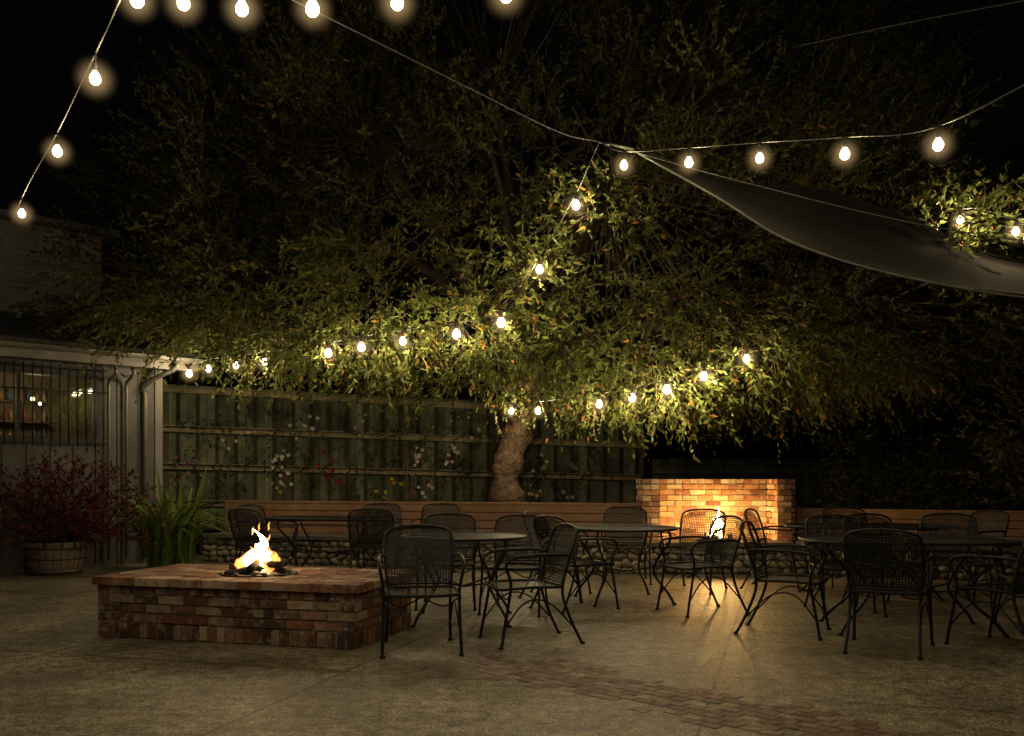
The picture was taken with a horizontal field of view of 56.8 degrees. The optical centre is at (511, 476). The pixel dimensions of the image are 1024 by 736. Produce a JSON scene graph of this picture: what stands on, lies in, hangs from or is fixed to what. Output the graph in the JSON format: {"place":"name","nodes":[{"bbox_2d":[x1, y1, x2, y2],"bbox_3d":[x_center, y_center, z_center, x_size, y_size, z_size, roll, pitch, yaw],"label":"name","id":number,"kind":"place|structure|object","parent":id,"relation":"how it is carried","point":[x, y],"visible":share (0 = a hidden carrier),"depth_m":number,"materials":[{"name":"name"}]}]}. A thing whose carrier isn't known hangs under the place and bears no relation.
{"place":"outdoors","nodes":[
{"label":"outdoors","id":0,"kind":"place"},
{"bbox_2d":[197,525,795,536],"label":"planting bed soil","id":1,"kind":"structure","parent":0,"point":[213,528],"depth_m":15.13,"materials":[{"name":"brown soil"}]},
{"bbox_2d":[163,399,612,527],"bbox_3d":[-1.915,-0.013,15.809,7.449,2.509,0.749,0,0,-12],"label":"climbing rose","id":2,"kind":"object","parent":1,"relation":"on","point":[417,456],"visible":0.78,"depth_m":15.64,"materials":[{"name":"green plant"}]},
{"bbox_2d":[0,0,1023,502],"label":"tree","id":3,"kind":"object","parent":1,"relation":"on","point":[546,358],"visible":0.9,"depth_m":12.02,"materials":[{"name":"green plant"}]},
{"bbox_2d":[182,142,598,369],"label":"string lights","id":4,"kind":"object","parent":3,"relation":"hanging from","point":[456,324],"visible":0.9,"depth_m":10.55,"materials":[{"name":"rubber"}]},
{"bbox_2d":[599,141,1023,298],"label":"shade sail","id":5,"kind":"object","parent":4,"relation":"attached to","point":[846,229],"visible":0.98,"depth_m":8.95,"materials":[{"name":"fabric"}]},
{"bbox_2d":[292,0,1023,141],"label":"overhead cable","id":6,"kind":"object","parent":5,"relation":"attached to","point":[598,141],"visible":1,"depth_m":7.33,"materials":[{"name":"rubber"}]},
{"bbox_2d":[0,0,315,250],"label":"string lights","id":7,"kind":"object","parent":6,"relation":"hanging from","point":[94,70],"visible":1,"depth_m":5.69,"materials":[{"name":"rubber"}]},
{"bbox_2d":[600,84,1023,160],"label":"string lights","id":8,"kind":"object","parent":6,"relation":"hanging from","point":[845,141],"visible":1,"depth_m":7.21,"materials":[{"name":"rubber"}]},
{"bbox_2d":[499,277,875,407],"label":"string lights","id":9,"kind":"object","parent":3,"relation":"hanging from","point":[666,380],"visible":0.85,"depth_m":10.91,"materials":[{"name":"rubber"}]},
{"bbox_2d":[909,208,1023,227],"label":"string lights","id":10,"kind":"object","parent":3,"relation":"hanging from","point":[1015,224],"visible":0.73,"depth_m":10.06,"materials":[{"name":"rubber"}]},
{"bbox_2d":[805,422,1023,510],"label":"hedge","id":11,"kind":"object","parent":1,"relation":"on","point":[937,474],"visible":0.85,"depth_m":13.51,"materials":[{"name":"green plant"}]},
{"bbox_2d":[919,336,1023,509],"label":"tall shrub","id":12,"kind":"object","parent":1,"relation":"on","point":[1008,447],"visible":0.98,"depth_m":12.19,"materials":[{"name":"green plant"}]},
{"bbox_2d":[0,481,1023,735],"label":"concrete patio ground","id":13,"kind":"structure","parent":0,"point":[66,669],"depth_m":6.20,"materials":[{"name":"beige concrete"}]},
{"bbox_2d":[0,505,1,542],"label":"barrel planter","id":14,"kind":"object","parent":13,"relation":"on","point":[0,522],"visible":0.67,"depth_m":11.86,"materials":[{"name":"brown wood"}]},
{"bbox_2d":[23,539,87,575],"bbox_3d":[-5.850,1.038,12.150,0.756,0.426,0.756,0,0,0],"label":"barrel planter","id":15,"kind":"object","parent":13,"relation":"on","point":[55,558],"visible":0.88,"depth_m":11.86,"materials":[{"name":"brown wood"}]},
{"bbox_2d":[0,439,176,559],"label":"red leaf shrub","id":16,"kind":"object","parent":15,"relation":"in","point":[64,532],"visible":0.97,"depth_m":12.07,"materials":[{"name":"red plant"}]},
{"bbox_2d":[0,357,160,571],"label":"walls","id":17,"kind":"structure","parent":13,"relation":"on","point":[17,456],"depth_m":13.28,"materials":[{"name":"paint"}]},
{"bbox_2d":[0,373,91,436],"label":"window glass","id":18,"kind":"object","parent":17,"relation":"in","point":[46,408],"visible":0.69,"depth_m":14.58,"materials":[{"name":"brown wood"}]},
{"bbox_2d":[0,360,106,446],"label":"window bars","id":19,"kind":"object","parent":17,"relation":"attached to","point":[51,390],"depth_m":12.68,"materials":[{"name":"black metal"}]},
{"bbox_2d":[0,209,119,348],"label":"storey","id":20,"kind":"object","parent":17,"relation":"on","point":[23,237],"visible":0.31,"depth_m":15.47,"materials":[{"name":"paint"}]},
{"bbox_2d":[0,311,202,357],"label":"roof","id":21,"kind":"structure","parent":20,"relation":"attached to","point":[9,330],"depth_m":13.13,"materials":[{"name":"grey"}]},
{"bbox_2d":[0,364,162,515],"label":"window and corner trim","id":22,"kind":"structure","parent":17,"relation":"attached to","point":[158,423],"depth_m":13.20,"materials":[{"name":"grey wood"}]},
{"bbox_2d":[0,340,198,371],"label":"soffit and fascia","id":23,"kind":"structure","parent":17,"relation":"attached to","point":[42,355],"depth_m":12.68,"materials":[{"name":"paint"}]},
{"bbox_2d":[0,341,203,559],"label":"gutter and downspouts","id":24,"kind":"object","parent":17,"relation":"attached to","point":[176,366],"visible":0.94,"depth_m":13.37,"materials":[{"name":"metal"}]},
{"bbox_2d":[93,466,263,567],"bbox_3d":[-4.593,0.535,12.660,2.433,1.402,1.471,0,0,0],"label":"strap leaf plant","id":25,"kind":"object","parent":13,"relation":"on","point":[175,550],"visible":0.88,"depth_m":12.61,"materials":[{"name":"green plant"}]},
{"bbox_2d":[91,522,415,648],"bbox_3d":[-2.037,0.807,7.640,2.252,0.879,1.164,0,0,15],"label":"brick fire pit","id":26,"kind":"object","parent":13,"relation":"on","point":[256,595],"visible":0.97,"depth_m":7.16,"materials":[{"name":"brown brick"}]},
{"bbox_2d":[227,508,298,566],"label":"patio chair","id":27,"kind":"object","parent":13,"relation":"on","point":[238,544],"visible":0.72,"depth_m":10.89,"materials":[{"name":"paint"}]},
{"bbox_2d":[234,504,297,566],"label":"patio chair","id":28,"kind":"object","parent":13,"relation":"on","point":[280,540],"visible":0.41,"depth_m":12.33,"materials":[{"name":"paint"}]},
{"bbox_2d":[262,515,401,568],"bbox_3d":[-2.250,0.882,11.850,1.726,0.750,0.966,0,0,14],"label":"patio table","id":29,"kind":"object","parent":13,"relation":"on","point":[307,518],"visible":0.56,"depth_m":11.74,"materials":[{"name":"paint"}]},
{"bbox_2d":[346,508,398,568],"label":"patio chair","id":30,"kind":"object","parent":13,"relation":"on","point":[360,544],"visible":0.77,"depth_m":10.91,"materials":[{"name":"paint"}]},
{"bbox_2d":[357,503,402,569],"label":"patio chair","id":31,"kind":"object","parent":13,"relation":"on","point":[387,505],"visible":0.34,"depth_m":12.90,"materials":[{"name":"paint"}]},
{"bbox_2d":[163,383,643,553],"bbox_3d":[-1.673,-0.148,16.069,8.288,2.804,0.190,0,0,-12],"label":"trellis fence","id":32,"kind":"object","parent":13,"relation":"on","point":[625,470],"visible":0.35,"depth_m":15.95,"materials":[{"name":"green wood"}]},
{"bbox_2d":[377,524,464,658],"bbox_3d":[-0.667,0.807,6.877,0.615,0.897,0.683,0,0,-8],"label":"patio chair","id":33,"kind":"object","parent":13,"relation":"on","point":[403,583],"visible":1,"depth_m":7.08,"materials":[{"name":"paint"}]},
{"bbox_2d":[411,503,459,572],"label":"patio chair","id":34,"kind":"object","parent":13,"relation":"on","point":[429,509],"visible":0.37,"depth_m":12.92,"materials":[{"name":"paint"}]},
{"bbox_2d":[414,513,477,610],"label":"patio chair","id":35,"kind":"object","parent":13,"relation":"on","point":[473,552],"visible":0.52,"depth_m":9.36,"materials":[{"name":"paint"}]},
{"bbox_2d":[400,531,526,627],"bbox_3d":[-0.420,0.882,8.250,1.106,0.749,1.106,0,0,0],"label":"patio table","id":36,"kind":"object","parent":13,"relation":"on","point":[505,537],"visible":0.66,"depth_m":8.03,"materials":[{"name":"paint"}]},
{"bbox_2d":[477,514,549,616],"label":"patio chair","id":37,"kind":"object","parent":13,"relation":"on","point":[536,563],"visible":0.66,"depth_m":8.99,"materials":[{"name":"paint"}]},
{"bbox_2d":[478,523,584,649],"bbox_3d":[0.145,0.807,7.215,0.683,0.897,0.615,0,0,-18],"label":"patio chair","id":38,"kind":"object","parent":13,"relation":"on","point":[509,581],"visible":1,"depth_m":7.26,"materials":[{"name":"paint"}]},
{"bbox_2d":[518,511,591,600],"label":"patio chair","id":39,"kind":"object","parent":13,"relation":"on","point":[584,554],"visible":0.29,"depth_m":9.95,"materials":[{"name":"paint"}]},
{"bbox_2d":[529,515,619,613],"bbox_3d":[0.581,0.807,8.972,0.683,0.897,0.614,0,0,-35],"label":"patio chair","id":40,"kind":"object","parent":13,"relation":"on","point":[574,562],"visible":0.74,"depth_m":8.88,"materials":[{"name":"paint"}]},
{"bbox_2d":[201,538,1023,581],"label":"cobbles","id":41,"kind":"object","parent":13,"relation":"on","point":[621,560],"visible":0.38,"depth_m":12.19,"materials":[{"name":"grey stone"}]},
{"bbox_2d":[202,509,1023,581],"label":"stone wall","id":42,"kind":"structure","parent":13,"relation":"on","point":[590,544],"depth_m":12.44,"materials":[{"name":"grey stone"}]},
{"bbox_2d":[225,500,1023,542],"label":"wood backrest","id":43,"kind":"object","parent":42,"relation":"on","point":[272,508],"visible":0.45,"depth_m":13.18,"materials":[{"name":"brown wood"}]},
{"bbox_2d":[636,479,794,540],"bbox_3d":[2.695,0.441,12.465,2.021,0.814,0.950,0,0,0],"label":"brick fireplace","id":44,"kind":"object","parent":42,"relation":"on","point":[667,502],"visible":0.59,"depth_m":12.72,"materials":[{"name":"orange brick"}]},
{"bbox_2d":[569,524,678,606],"bbox_3d":[1.120,0.882,9.550,1.106,0.749,1.106,0,0,-10],"label":"patio table","id":45,"kind":"object","parent":13,"relation":"on","point":[624,528],"visible":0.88,"depth_m":9.41,"materials":[{"name":"paint"}]},
{"bbox_2d":[601,506,652,584],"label":"patio chair","id":46,"kind":"object","parent":13,"relation":"on","point":[606,546],"visible":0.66,"depth_m":11.45,"materials":[{"name":"paint"}]},
{"bbox_2d":[660,508,727,594],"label":"patio chair","id":47,"kind":"object","parent":13,"relation":"on","point":[684,548],"visible":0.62,"depth_m":10.65,"materials":[{"name":"paint"}]},
{"bbox_2d":[655,515,746,617],"bbox_3d":[1.764,0.807,8.767,0.683,0.897,0.615,0,0,-20],"label":"patio chair","id":48,"kind":"object","parent":13,"relation":"on","point":[704,563],"visible":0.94,"depth_m":8.83,"materials":[{"name":"paint"}]},
{"bbox_2d":[458,653,944,735],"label":"brick paving","id":49,"kind":"structure","parent":13,"relation":"on","point":[537,674],"depth_m":5.28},
{"bbox_2d":[739,508,812,592],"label":"patio chair","id":50,"kind":"object","parent":13,"relation":"on","point":[758,529],"visible":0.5,"depth_m":10.71,"materials":[{"name":"paint"}]},
{"bbox_2d":[734,520,830,640],"bbox_3d":[2.177,0.807,7.620,0.683,0.897,0.615,0,0,25],"label":"patio chair","id":51,"kind":"object","parent":13,"relation":"on","point":[809,581],"visible":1,"depth_m":7.65,"materials":[{"name":"paint"}]},
{"bbox_2d":[652,458,1023,541],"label":"board fence","id":52,"kind":"object","parent":13,"relation":"on","point":[798,470],"visible":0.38,"depth_m":16.20,"materials":[{"name":"brown wood"}]},
{"bbox_2d":[803,514,887,616],"bbox_3d":[3.050,0.807,8.748,0.615,0.897,0.683,0,0,0],"label":"patio chair","id":53,"kind":"object","parent":13,"relation":"on","point":[831,562],"visible":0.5,"depth_m":8.98,"materials":[{"name":"paint"}]},
{"bbox_2d":[821,507,882,587],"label":"patio chair","id":54,"kind":"object","parent":13,"relation":"on","point":[841,512],"visible":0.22,"depth_m":11.23,"materials":[{"name":"paint"}]},
{"bbox_2d":[783,522,960,600],"bbox_3d":[3.750,0.882,9.950,1.726,0.750,0.966,0,0,8],"label":"patio table","id":55,"kind":"object","parent":13,"relation":"on","point":[801,526],"visible":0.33,"depth_m":9.80,"materials":[{"name":"paint"}]},
{"bbox_2d":[842,513,929,612],"bbox_3d":[3.541,0.807,9.047,0.615,0.897,0.683,0,0,-10],"label":"patio chair","id":56,"kind":"object","parent":13,"relation":"on","point":[857,515],"visible":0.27,"depth_m":9.28,"materials":[{"name":"paint"}]},
{"bbox_2d":[842,528,935,659],"bbox_3d":[2.718,0.807,6.858,0.615,0.897,0.683,0,0,28],"label":"patio chair","id":57,"kind":"object","parent":13,"relation":"on","point":[890,588],"visible":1,"depth_m":6.66,"materials":[{"name":"paint"}]},
{"bbox_2d":[798,535,1023,637],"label":"patio table","id":58,"kind":"object","parent":13,"relation":"on","point":[965,541],"visible":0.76,"depth_m":7.58,"materials":[{"name":"paint"}]},
{"bbox_2d":[919,513,994,611],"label":"patio chair","id":59,"kind":"object","parent":13,"relation":"on","point":[970,560],"visible":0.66,"depth_m":9.35,"materials":[{"name":"paint"}]},
{"bbox_2d":[929,509,1010,596],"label":"patio chair","id":60,"kind":"object","parent":13,"relation":"on","point":[982,531],"visible":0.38,"depth_m":10.24,"materials":[{"name":"paint"}]},
{"bbox_2d":[944,543,1023,643],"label":"patio chair","id":61,"kind":"object","parent":13,"relation":"on","point":[1015,584],"visible":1,"depth_m":7.00,"materials":[{"name":"paint"}]},
{"bbox_2d":[994,546,1023,620],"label":"patio chair","id":62,"kind":"object","parent":13,"relation":"on","point":[1004,574],"visible":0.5,"depth_m":8.02,"materials":[{"name":"paint"}]},
{"bbox_2d":[0,0,1023,480],"label":"sky","id":63,"kind":"structure","parent":0,"point":[47,47],"materials":[{"name":"black"}]}
]}

